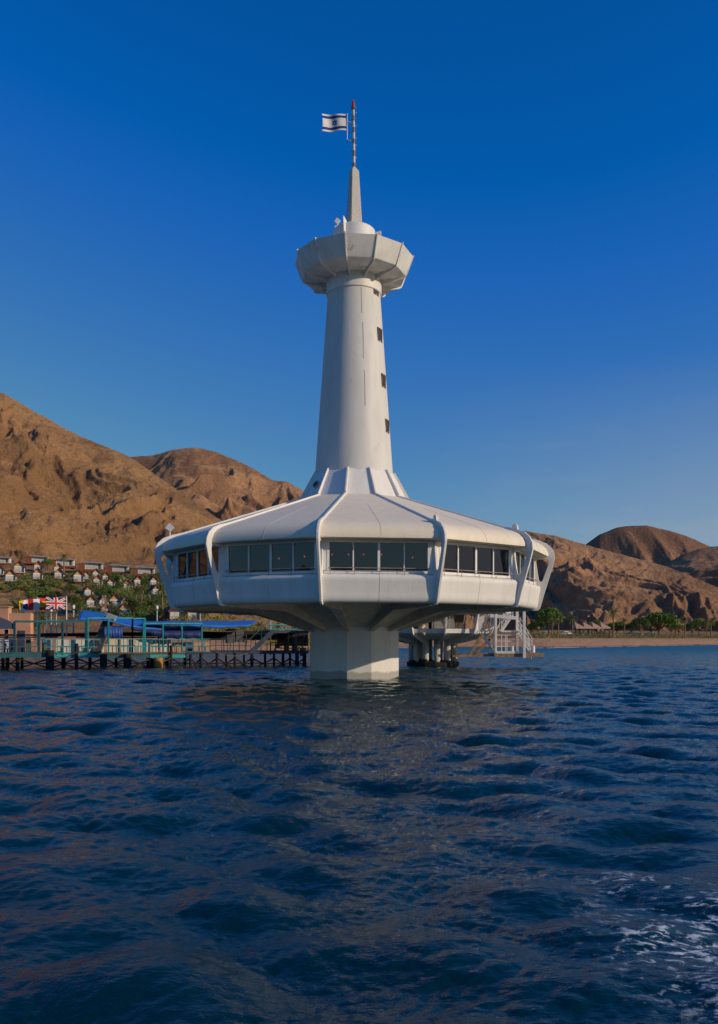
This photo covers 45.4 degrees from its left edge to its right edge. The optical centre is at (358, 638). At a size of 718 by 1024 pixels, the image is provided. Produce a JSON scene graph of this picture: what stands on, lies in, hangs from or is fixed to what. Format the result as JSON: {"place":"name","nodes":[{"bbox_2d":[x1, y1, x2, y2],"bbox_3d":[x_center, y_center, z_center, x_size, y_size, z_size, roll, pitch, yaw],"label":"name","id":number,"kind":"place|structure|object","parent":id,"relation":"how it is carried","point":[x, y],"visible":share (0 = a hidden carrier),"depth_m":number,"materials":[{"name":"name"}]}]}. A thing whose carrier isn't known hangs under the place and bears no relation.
{"place":"outdoors","nodes":[
{"label":"outdoors","id":0,"kind":"place"},
{"bbox_2d":[46,610,47,632],"bbox_3d":[-22.533,-1.647,61.965,0.102,2.788,0.102,0,0,-22],"label":"flagpole","id":1,"kind":"object","parent":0,"point":[46,619],"visible":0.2,"depth_m":61.94,"materials":[{"name":"metal"}]},
{"bbox_2d":[28,599,39,609],"bbox_3d":[-23.119,-2.488,61.633,1.293,0.872,0.107,0,0,-27],"label":"flag","id":2,"kind":"object","parent":1,"relation":"attached to","point":[33,604],"visible":0.73,"depth_m":61.49,"materials":[{"name":"multicoloured fabric"}]},
{"bbox_2d":[0,392,290,627],"bbox_3d":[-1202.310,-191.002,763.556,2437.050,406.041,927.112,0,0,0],"label":"hills","id":3,"kind":"structure","parent":0,"point":[79,499],"depth_m":686.87,"materials":[{"name":"brown stone"}]},
{"bbox_2d":[0,645,717,1023],"bbox_3d":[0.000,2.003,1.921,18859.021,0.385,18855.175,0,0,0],"label":"water","id":4,"kind":"structure","parent":0,"point":[500,841],"depth_m":8.46,"materials":[{"name":"blue liquid"}]},
{"bbox_2d":[0,617,308,668],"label":"pier","id":5,"kind":"structure","parent":4,"relation":"in","point":[77,649],"depth_m":60.82,"materials":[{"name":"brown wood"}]},
{"bbox_2d":[0,618,12,628],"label":"arched canopy","id":6,"kind":"object","parent":5,"relation":"attached to","point":[6,624],"visible":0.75,"depth_m":56.26,"materials":[{"name":"fabric"}]},
{"bbox_2d":[3,640,12,651],"bbox_3d":[-23.072,0.460,56.561,0.675,0.986,0.161,0,0,-25],"label":"figure board","id":7,"kind":"object","parent":5,"relation":"on","point":[5,643],"visible":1,"depth_m":56.49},
{"bbox_2d":[42,638,46,652],"bbox_3d":[-21.189,0.437,57.804,0.319,1.009,0.133,0,0,-25],"label":"poster board","id":8,"kind":"object","parent":5,"relation":"on","point":[44,643],"visible":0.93,"depth_m":57.74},
{"bbox_2d":[66,596,66,635],"bbox_3d":[-20.908,-1.648,61.331,0.102,2.796,0.102,0,0,23],"label":"flagpole","id":9,"kind":"object","parent":5,"relation":"attached to","point":[66,615],"visible":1,"depth_m":61.29,"materials":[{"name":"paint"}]},
{"bbox_2d":[46,597,65,608],"bbox_3d":[-21.538,-2.545,60.983,1.383,0.884,0.073,0,0,-27],"label":"flag","id":10,"kind":"object","parent":9,"relation":"attached to","point":[55,603],"visible":1,"depth_m":60.94,"materials":[{"name":"multicoloured fabric"}]},
{"bbox_2d":[89,613,116,653],"bbox_3d":[-17.678,-0.415,59.441,0.960,2.808,2.117,0,0,20],"label":"gangplank","id":11,"kind":"object","parent":5,"relation":"on","point":[97,646],"visible":0.88,"depth_m":59.15,"materials":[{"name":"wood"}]},
{"bbox_2d":[101,595,106,622],"bbox_3d":[-19.027,-1.939,64.194,0.490,2.716,0.400,0,0,0],"label":"lattice mast","id":12,"kind":"object","parent":5,"relation":"on","point":[104,599],"visible":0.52,"depth_m":64.00,"materials":[{"name":"grey metal"}]},
{"bbox_2d":[104,626,123,638],"bbox_3d":[-17.433,-0.483,61.139,1.232,0.973,3.949,0,0,-14],"label":"awning","id":13,"kind":"object","parent":5,"relation":"attached to","point":[115,631],"visible":0.9,"depth_m":59.38,"materials":[{"name":"blue fabric"}]},
{"bbox_2d":[78,610,161,629],"bbox_3d":[-16.875,-1.364,61.368,6.563,1.517,3.721,0,0,-24],"label":"awning","id":14,"kind":"object","parent":5,"relation":"attached to","point":[85,614],"visible":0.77,"depth_m":60.88,"materials":[{"name":"blue fabric"}]},
{"bbox_2d":[131,626,203,638],"bbox_3d":[-13.877,-0.534,62.708,5.973,1.136,3.641,0,0,-23],"label":"awning","id":15,"kind":"object","parent":5,"relation":"attached to","point":[189,632],"visible":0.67,"depth_m":61.47,"materials":[{"name":"blue fabric"}]},
{"bbox_2d":[141,620,257,627],"bbox_3d":[-11.618,-1.125,63.693,9.525,0.727,3.617,0,0,-23],"label":"awning","id":16,"kind":"object","parent":5,"relation":"attached to","point":[228,624],"visible":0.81,"depth_m":63.77,"materials":[{"name":"blue fabric"}]},
{"bbox_3d":[-21.732,-1.638,61.640,0.110,2.774,0.110,0,0,0],"label":"flagpole","id":17,"kind":"object","parent":5,"relation":"attached to","visible":0},
{"bbox_2d":[39,598,50,610],"bbox_3d":[-22.265,-2.468,61.360,1.153,0.895,0.116,0,0,-32],"label":"flag","id":18,"kind":"object","parent":17,"relation":"attached to","point":[42,603],"visible":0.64,"depth_m":61.23,"materials":[{"name":"multicoloured fabric"}]},
{"bbox_3d":[-23.340,-1.637,62.289,0.110,2.766,0.110,0,0,0],"label":"flagpole","id":19,"kind":"object","parent":5,"relation":"attached to","visible":0},
{"bbox_2d":[19,600,36,611],"bbox_3d":[-23.918,-2.424,61.975,1.248,0.959,0.118,0,0,-32],"label":"flag","id":20,"kind":"object","parent":19,"relation":"attached to","point":[23,605],"visible":0.56,"depth_m":61.81,"materials":[{"name":"multicoloured fabric"}]},
{"bbox_2d":[154,655,167,667],"bbox_3d":[-13.955,1.739,60.514,0.635,1.222,1.145,0,0,33],"label":"float drum","id":21,"kind":"object","parent":4,"relation":"on","point":[158,661],"visible":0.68,"depth_m":60.06,"materials":[{"name":"plastic"}]},
{"bbox_2d":[154,99,554,679],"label":"observatory tower","id":22,"kind":"structure","parent":4,"relation":"in","point":[354,560],"depth_m":39.96,"materials":[{"name":"paint"}]},
{"bbox_2d":[175,546,220,581],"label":"window","id":23,"kind":"structure","parent":22,"relation":"in","point":[194,561],"depth_m":38.95,"materials":[{"name":"paint"}]},
{"bbox_2d":[223,539,317,575],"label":"window","id":24,"kind":"structure","parent":22,"relation":"in","point":[276,555],"depth_m":35.89,"materials":[{"name":"glass"}]},
{"bbox_2d":[322,114,345,131],"bbox_3d":[-1.275,-26.464,44.015,1.243,0.946,0.157,0,0,-3],"label":"flag","id":25,"kind":"object","parent":22,"relation":"attached to","point":[333,122],"visible":1,"depth_m":43.99,"materials":[{"name":"white fabric"}]},
{"bbox_2d":[323,539,433,573],"bbox_3d":[0.812,-3.388,35.305,4.626,1.385,0.233,0,0,-7],"label":"window","id":26,"kind":"structure","parent":22,"relation":"in","point":[372,555],"depth_m":35.28,"materials":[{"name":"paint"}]},
{"bbox_2d":[377,327,381,342],"bbox_3d":[1.033,-15.320,43.256,0.090,0.680,0.460,0,0,30],"label":"shaft window","id":27,"kind":"structure","parent":22,"relation":"in","point":[379,331],"depth_m":43.18,"materials":[{"name":"glass"}]},
{"bbox_2d":[381,373,385,388],"bbox_3d":[1.222,-13.000,43.263,0.090,0.680,0.460,0,0,27],"label":"shaft window","id":28,"kind":"structure","parent":22,"relation":"in","point":[383,377],"depth_m":43.20,"materials":[{"name":"glass"}]},
{"bbox_2d":[385,419,388,433],"bbox_3d":[1.412,-10.720,43.292,0.090,0.680,0.460,0,0,23],"label":"shaft window","id":29,"kind":"structure","parent":22,"relation":"in","point":[386,421],"depth_m":43.25,"materials":[{"name":"glass"}]},
{"bbox_2d":[437,542,512,578],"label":"window","id":30,"kind":"structure","parent":22,"relation":"in","point":[458,556],"depth_m":37.06,"materials":[{"name":"paint"}]},
{"bbox_2d":[515,550,534,584],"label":"window","id":31,"kind":"structure","parent":22,"relation":"in","point":[520,555],"depth_m":40.53,"materials":[{"name":"paint"}]},
{"bbox_2d":[399,611,544,666],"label":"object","id":32,"kind":"structure","parent":4,"relation":"in","point":[451,632],"depth_m":59.48,"materials":[{"name":"white paint"}]},
{"bbox_2d":[478,614,484,627],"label":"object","id":33,"kind":"structure","parent":32,"relation":"in","point":[481,619],"depth_m":61.17,"materials":[{"name":"paint"}]},
{"bbox_2d":[0,561,717,651],"bbox_3d":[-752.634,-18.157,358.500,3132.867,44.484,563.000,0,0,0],"label":"ground","id":34,"kind":"structure","parent":0,"point":[94,626],"depth_m":223.16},
{"bbox_2d":[0,556,11,564],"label":"terrace house","id":35,"kind":"structure","parent":34,"relation":"on","point":[5,560],"depth_m":343.29,"materials":[{"name":"white paint"}]},
{"bbox_2d":[2,569,17,583],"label":"bungalow","id":36,"kind":"object","parent":34,"relation":"on","point":[10,574],"visible":0.72,"depth_m":257.16,"materials":[{"name":"paint"}]},
{"bbox_2d":[0,606,32,640],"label":"salmon wall","id":37,"kind":"structure","parent":34,"relation":"on","point":[6,613],"depth_m":125.55,"materials":[{"name":"paint"}]},
{"bbox_2d":[5,596,29,612],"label":"palm tree","id":38,"kind":"object","parent":34,"relation":"on","point":[16,605],"visible":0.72,"depth_m":181.12,"materials":[{"name":"green plant"}]},
{"bbox_2d":[13,560,25,574],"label":"bungalow","id":39,"kind":"object","parent":34,"relation":"on","point":[19,566],"visible":0.93,"depth_m":295.62,"materials":[{"name":"paint"}]},
{"bbox_2d":[17,583,31,589],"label":"shrub","id":40,"kind":"object","parent":34,"relation":"on","point":[24,586],"visible":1,"depth_m":247.35,"materials":[{"name":"green plant"}]},
{"bbox_2d":[20,589,41,598],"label":"shrub","id":41,"kind":"object","parent":34,"relation":"on","point":[32,593],"visible":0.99,"depth_m":226.16,"materials":[{"name":"green plant"}]},
{"bbox_2d":[25,555,49,565],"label":"terrace house","id":42,"kind":"structure","parent":34,"relation":"on","point":[32,560],"depth_m":343.28,"materials":[{"name":"white paint"}]},
{"bbox_2d":[31,568,43,580],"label":"bungalow","id":43,"kind":"object","parent":34,"relation":"on","point":[36,573],"visible":0.98,"depth_m":265.51,"materials":[{"name":"paint"}]},
{"bbox_2d":[33,561,43,571],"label":"bungalow","id":44,"kind":"object","parent":34,"relation":"on","point":[38,564],"visible":0.77,"depth_m":305.14,"materials":[{"name":"paint"}]},
{"bbox_2d":[33,610,58,632],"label":"palm tree","id":45,"kind":"object","parent":34,"relation":"on","point":[42,616],"visible":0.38,"depth_m":149.72,"materials":[{"name":"green plant"}]},
{"bbox_2d":[38,587,53,597],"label":"shrub","id":46,"kind":"object","parent":34,"relation":"on","point":[44,591],"visible":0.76,"depth_m":234.12,"materials":[{"name":"green plant"}]},
{"bbox_2d":[41,558,53,570],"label":"leafy tree","id":47,"kind":"object","parent":34,"relation":"on","point":[48,561],"visible":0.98,"depth_m":311.87,"materials":[{"name":"green plant"}]},
{"bbox_2d":[49,591,62,597],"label":"shrub","id":48,"kind":"object","parent":34,"relation":"on","point":[55,594],"visible":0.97,"depth_m":232.47,"materials":[{"name":"green plant"}]},
{"bbox_2d":[52,562,63,571],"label":"bungalow","id":49,"kind":"object","parent":34,"relation":"on","point":[56,566],"visible":0.46,"depth_m":300.56,"materials":[{"name":"paint"}]},
{"bbox_2d":[53,567,64,580],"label":"bungalow","id":50,"kind":"object","parent":34,"relation":"on","point":[59,572],"visible":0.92,"depth_m":272.00,"materials":[{"name":"paint"}]},
{"bbox_2d":[49,557,75,568],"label":"terrace house","id":51,"kind":"structure","parent":34,"relation":"on","point":[70,563],"depth_m":328.70,"materials":[{"name":"white paint"}]},
{"bbox_2d":[59,552,70,571],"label":"palm tree","id":52,"kind":"object","parent":34,"relation":"on","point":[64,556],"visible":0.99,"depth_m":302.08,"materials":[{"name":"green plant"}]},
{"bbox_2d":[63,583,75,593],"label":"leafy tree","id":53,"kind":"object","parent":34,"relation":"on","point":[69,586],"visible":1,"depth_m":231.85,"materials":[{"name":"green plant"}]},
{"bbox_2d":[67,594,81,612],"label":"leafy tree","id":54,"kind":"object","parent":34,"relation":"on","point":[74,600],"visible":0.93,"depth_m":204.86,"materials":[{"name":"green plant"}]},
{"bbox_2d":[70,569,85,582],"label":"bungalow","id":55,"kind":"object","parent":34,"relation":"on","point":[79,575],"visible":0.96,"depth_m":270.19,"materials":[{"name":"paint"}]},
{"bbox_2d":[74,602,86,612],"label":"leafy tree","id":56,"kind":"object","parent":34,"relation":"on","point":[79,605],"visible":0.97,"depth_m":192.89,"materials":[{"name":"green plant"}]},
{"bbox_2d":[81,585,93,596],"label":"bungalow","id":57,"kind":"object","parent":34,"relation":"on","point":[87,590],"visible":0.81,"depth_m":234.55,"materials":[{"name":"stone"}]},
{"bbox_2d":[78,561,104,570],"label":"terrace house","id":58,"kind":"structure","parent":34,"relation":"on","point":[90,565],"depth_m":313.74,"materials":[{"name":"white paint"}]},
{"bbox_2d":[84,594,98,608],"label":"bungalow","id":59,"kind":"object","parent":34,"relation":"on","point":[89,600],"visible":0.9,"depth_m":207.09,"materials":[{"name":"paint"}]},
{"bbox_2d":[90,568,100,577],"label":"bungalow","id":60,"kind":"object","parent":34,"relation":"on","point":[96,571],"visible":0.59,"depth_m":279.90,"materials":[{"name":"paint"}]},
{"bbox_2d":[92,574,103,586],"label":"bungalow","id":61,"kind":"object","parent":34,"relation":"on","point":[97,578],"visible":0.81,"depth_m":251.94,"materials":[{"name":"stone"}]},
{"bbox_2d":[95,589,107,595],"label":"leafy tree","id":62,"kind":"object","parent":34,"relation":"on","point":[102,592],"visible":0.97,"depth_m":215.56,"materials":[{"name":"green plant"}]},
{"bbox_2d":[97,596,109,606],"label":"bungalow","id":63,"kind":"object","parent":34,"relation":"on","point":[99,598],"visible":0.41,"depth_m":209.51,"materials":[{"name":"paint"}]},
{"bbox_2d":[100,603,110,613],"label":"bungalow","id":64,"kind":"object","parent":34,"relation":"on","point":[107,606],"visible":0.39,"depth_m":192.15,"materials":[{"name":"paint"}]},
{"bbox_2d":[106,578,115,587],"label":"bungalow","id":65,"kind":"object","parent":34,"relation":"on","point":[111,581],"visible":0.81,"depth_m":254.01,"materials":[{"name":"stone"}]},
{"bbox_2d":[106,588,119,596],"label":"leafy tree","id":66,"kind":"object","parent":34,"relation":"on","point":[112,591],"visible":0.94,"depth_m":217.50,"materials":[{"name":"green plant"}]},
{"bbox_2d":[109,593,119,607],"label":"bungalow","id":67,"kind":"object","parent":34,"relation":"on","point":[115,597],"visible":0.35,"depth_m":216.07,"materials":[{"name":"paint"}]},
{"bbox_2d":[107,573,124,585],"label":"leafy tree","id":68,"kind":"object","parent":34,"relation":"on","point":[114,576],"visible":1,"depth_m":255.56,"materials":[{"name":"green plant"}]},
{"bbox_2d":[106,564,129,573],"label":"terrace house","id":69,"kind":"structure","parent":34,"relation":"on","point":[120,568],"depth_m":304.34,"materials":[{"name":"white paint"}]},
{"bbox_2d":[118,602,131,615],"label":"bungalow","id":70,"kind":"object","parent":34,"relation":"on","point":[124,606],"visible":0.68,"depth_m":192.47,"materials":[{"name":"paint"}]},
{"bbox_2d":[117,592,135,604],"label":"palm tree","id":71,"kind":"object","parent":34,"relation":"on","point":[128,600],"visible":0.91,"depth_m":194.05,"materials":[{"name":"green plant"}]},
{"bbox_2d":[121,579,133,590],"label":"bungalow","id":72,"kind":"object","parent":34,"relation":"on","point":[128,581],"visible":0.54,"depth_m":249.81,"materials":[{"name":"stone"}]},
{"bbox_2d":[0,571,257,619],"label":"hillside scrub","id":73,"kind":"object","parent":34,"relation":"on","point":[81,584],"visible":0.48,"depth_m":248.54,"materials":[{"name":"green plant"}]},
{"bbox_2d":[127,599,143,614],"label":"leafy tree","id":74,"kind":"object","parent":34,"relation":"on","point":[135,604],"visible":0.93,"depth_m":193.57,"materials":[{"name":"green plant"}]},
{"bbox_2d":[131,575,143,586],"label":"bungalow","id":75,"kind":"object","parent":34,"relation":"on","point":[137,579],"visible":0.66,"depth_m":258.57,"materials":[{"name":"stone"}]},
{"bbox_2d":[135,586,146,603],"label":"palm tree","id":76,"kind":"object","parent":34,"relation":"on","point":[141,589],"visible":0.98,"depth_m":211.51,"materials":[{"name":"green plant"}]},
{"bbox_2d":[132,565,155,575],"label":"terrace house","id":77,"kind":"structure","parent":34,"relation":"on","point":[143,570],"depth_m":302.86,"materials":[{"name":"white paint"}]},
{"bbox_2d":[140,578,149,586],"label":"leafy tree","id":78,"kind":"object","parent":34,"relation":"on","point":[143,581],"visible":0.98,"depth_m":250.96,"materials":[{"name":"green plant"}]},
{"bbox_2d":[137,594,163,619],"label":"palm tree","id":79,"kind":"object","parent":34,"relation":"on","point":[149,603],"visible":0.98,"depth_m":189.89,"materials":[{"name":"green plant"}]},
{"bbox_2d":[147,585,158,595],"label":"bungalow","id":80,"kind":"object","parent":34,"relation":"on","point":[151,588],"visible":0.42,"depth_m":245.90,"materials":[{"name":"stone"}]},
{"bbox_2d":[147,576,159,586],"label":"bungalow","id":81,"kind":"object","parent":34,"relation":"on","point":[153,579],"visible":0.66,"depth_m":261.42,"materials":[{"name":"stone"}]},
{"bbox_2d":[150,594,164,606],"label":"leafy tree","id":82,"kind":"object","parent":34,"relation":"on","point":[158,600],"visible":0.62,"depth_m":203.53,"materials":[{"name":"green plant"}]},
{"bbox_2d":[154,584,165,607],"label":"palm tree","id":83,"kind":"object","parent":34,"relation":"on","point":[161,589],"visible":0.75,"depth_m":200.02,"materials":[{"name":"green plant"}]},
{"bbox_2d":[163,606,183,620],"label":"bungalow","id":84,"kind":"object","parent":34,"relation":"on","point":[169,612],"visible":0.47,"depth_m":183.94,"materials":[{"name":"paint"}]},
{"bbox_2d":[185,612,202,620],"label":"bungalow","id":85,"kind":"object","parent":34,"relation":"on","point":[195,615],"visible":0.34,"depth_m":185.18,"materials":[{"name":"paint"}]},
{"bbox_2d":[161,605,309,651],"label":"shore scrub","id":86,"kind":"object","parent":34,"relation":"on","point":[216,629],"visible":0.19,"depth_m":167.62,"materials":[{"name":"green plant"}]},
{"bbox_2d":[240,624,260,630],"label":"leafy tree","id":87,"kind":"object","parent":34,"relation":"on","point":[251,627],"visible":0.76,"depth_m":141.37,"materials":[{"name":"green plant"}]},
{"bbox_2d":[530,620,545,634],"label":"leafy tree","id":88,"kind":"object","parent":34,"relation":"on","point":[540,623],"visible":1,"depth_m":235.97,"materials":[{"name":"green plant"}]},
{"bbox_2d":[533,607,564,634],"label":"leafy tree","id":89,"kind":"object","parent":34,"relation":"on","point":[546,615],"visible":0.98,"depth_m":241.46,"materials":[{"name":"green plant"}]},
{"bbox_2d":[568,614,577,630],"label":"palm tree","id":90,"kind":"object","parent":34,"relation":"on","point":[572,619],"visible":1,"depth_m":246.31,"materials":[{"name":"green plant"}]},
{"bbox_2d":[573,622,610,637],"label":"beach pavilion","id":91,"kind":"structure","parent":34,"relation":"on","point":[591,626],"depth_m":262.14,"materials":[{"name":"beige fabric"}]},
{"bbox_2d":[586,620,603,632],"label":"leafy tree","id":92,"kind":"object","parent":34,"relation":"on","point":[593,621],"visible":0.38,"depth_m":295.10,"materials":[{"name":"green plant"}]},
{"bbox_2d":[607,607,619,633],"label":"palm tree","id":93,"kind":"object","parent":34,"relation":"on","point":[614,611],"visible":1,"depth_m":271.46,"materials":[{"name":"green plant"}]},
{"bbox_2d":[607,621,626,634],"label":"leafy tree","id":94,"kind":"object","parent":34,"relation":"on","point":[617,624],"visible":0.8,"depth_m":304.19,"materials":[{"name":"green plant"}]},
{"bbox_2d":[526,631,716,637],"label":"beach scrub","id":95,"kind":"object","parent":34,"relation":"on","point":[567,635],"visible":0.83,"depth_m":272.40,"materials":[{"name":"green plant"}]},
{"bbox_2d":[543,631,717,637],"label":"beach fence","id":96,"kind":"object","parent":34,"relation":"on","point":[578,634],"visible":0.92,"depth_m":256.44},
{"bbox_2d":[623,622,638,631],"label":"leafy tree","id":97,"kind":"object","parent":34,"relation":"on","point":[628,627],"visible":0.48,"depth_m":310.45,"materials":[{"name":"green plant"}]},
{"bbox_2d":[629,617,650,634],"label":"leafy tree","id":98,"kind":"object","parent":34,"relation":"on","point":[639,621],"visible":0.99,"depth_m":290.16,"materials":[{"name":"green plant"}]},
{"bbox_2d":[641,622,661,634],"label":"leafy tree","id":99,"kind":"object","parent":34,"relation":"on","point":[650,628],"visible":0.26,"depth_m":314.37,"materials":[{"name":"green plant"}]},
{"bbox_2d":[643,611,681,637],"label":"leafy tree","id":100,"kind":"object","parent":34,"relation":"on","point":[663,618],"visible":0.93,"depth_m":298.20,"materials":[{"name":"green plant"}]},
{"bbox_2d":[664,623,678,634],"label":"leafy tree","id":101,"kind":"object","parent":34,"relation":"on","point":[672,626],"visible":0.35,"depth_m":310.39,"materials":[{"name":"green plant"}]},
{"bbox_2d":[679,615,689,636],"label":"palm tree","id":102,"kind":"object","parent":34,"relation":"on","point":[684,618],"visible":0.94,"depth_m":321.69,"materials":[{"name":"green plant"}]},
{"bbox_2d":[685,622,699,632],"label":"leafy tree","id":103,"kind":"object","parent":34,"relation":"on","point":[691,626],"visible":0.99,"depth_m":329.98,"materials":[{"name":"green plant"}]},
{"bbox_2d":[690,617,709,634],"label":"leafy tree","id":104,"kind":"object","parent":34,"relation":"on","point":[699,621],"visible":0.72,"depth_m":346.20,"materials":[{"name":"green plant"}]},
{"bbox_2d":[708,621,717,631],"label":"leafy tree","id":105,"kind":"object","parent":34,"relation":"on","point":[715,625],"visible":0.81,"depth_m":351.66,"materials":[{"name":"green plant"}]},
{"bbox_2d":[0,0,717,546],"label":"sky","id":106,"kind":"structure","parent":0,"point":[547,170],"materials":[{"name":"blue"}]},
{"bbox_2d":[130,448,717,630],"bbox_3d":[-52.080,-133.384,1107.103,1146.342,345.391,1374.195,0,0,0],"label":"hills","id":107,"kind":"structure","parent":0,"point":[586,584],"depth_m":917.10,"materials":[{"name":"brown stone"}]},
{"bbox_2d":[586,525,709,565],"bbox_3d":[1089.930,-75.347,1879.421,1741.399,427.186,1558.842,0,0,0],"label":"hills","id":108,"kind":"structure","parent":0,"point":[663,547],"depth_m":2146.47,"materials":[{"name":"brown stone"}]},
{"bbox_2d":[664,546,717,586],"bbox_3d":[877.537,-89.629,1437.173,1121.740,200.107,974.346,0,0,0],"label":"hills","id":109,"kind":"structure","parent":0,"point":[701,564],"depth_m":1613.04,"materials":[{"name":"brown stone"}]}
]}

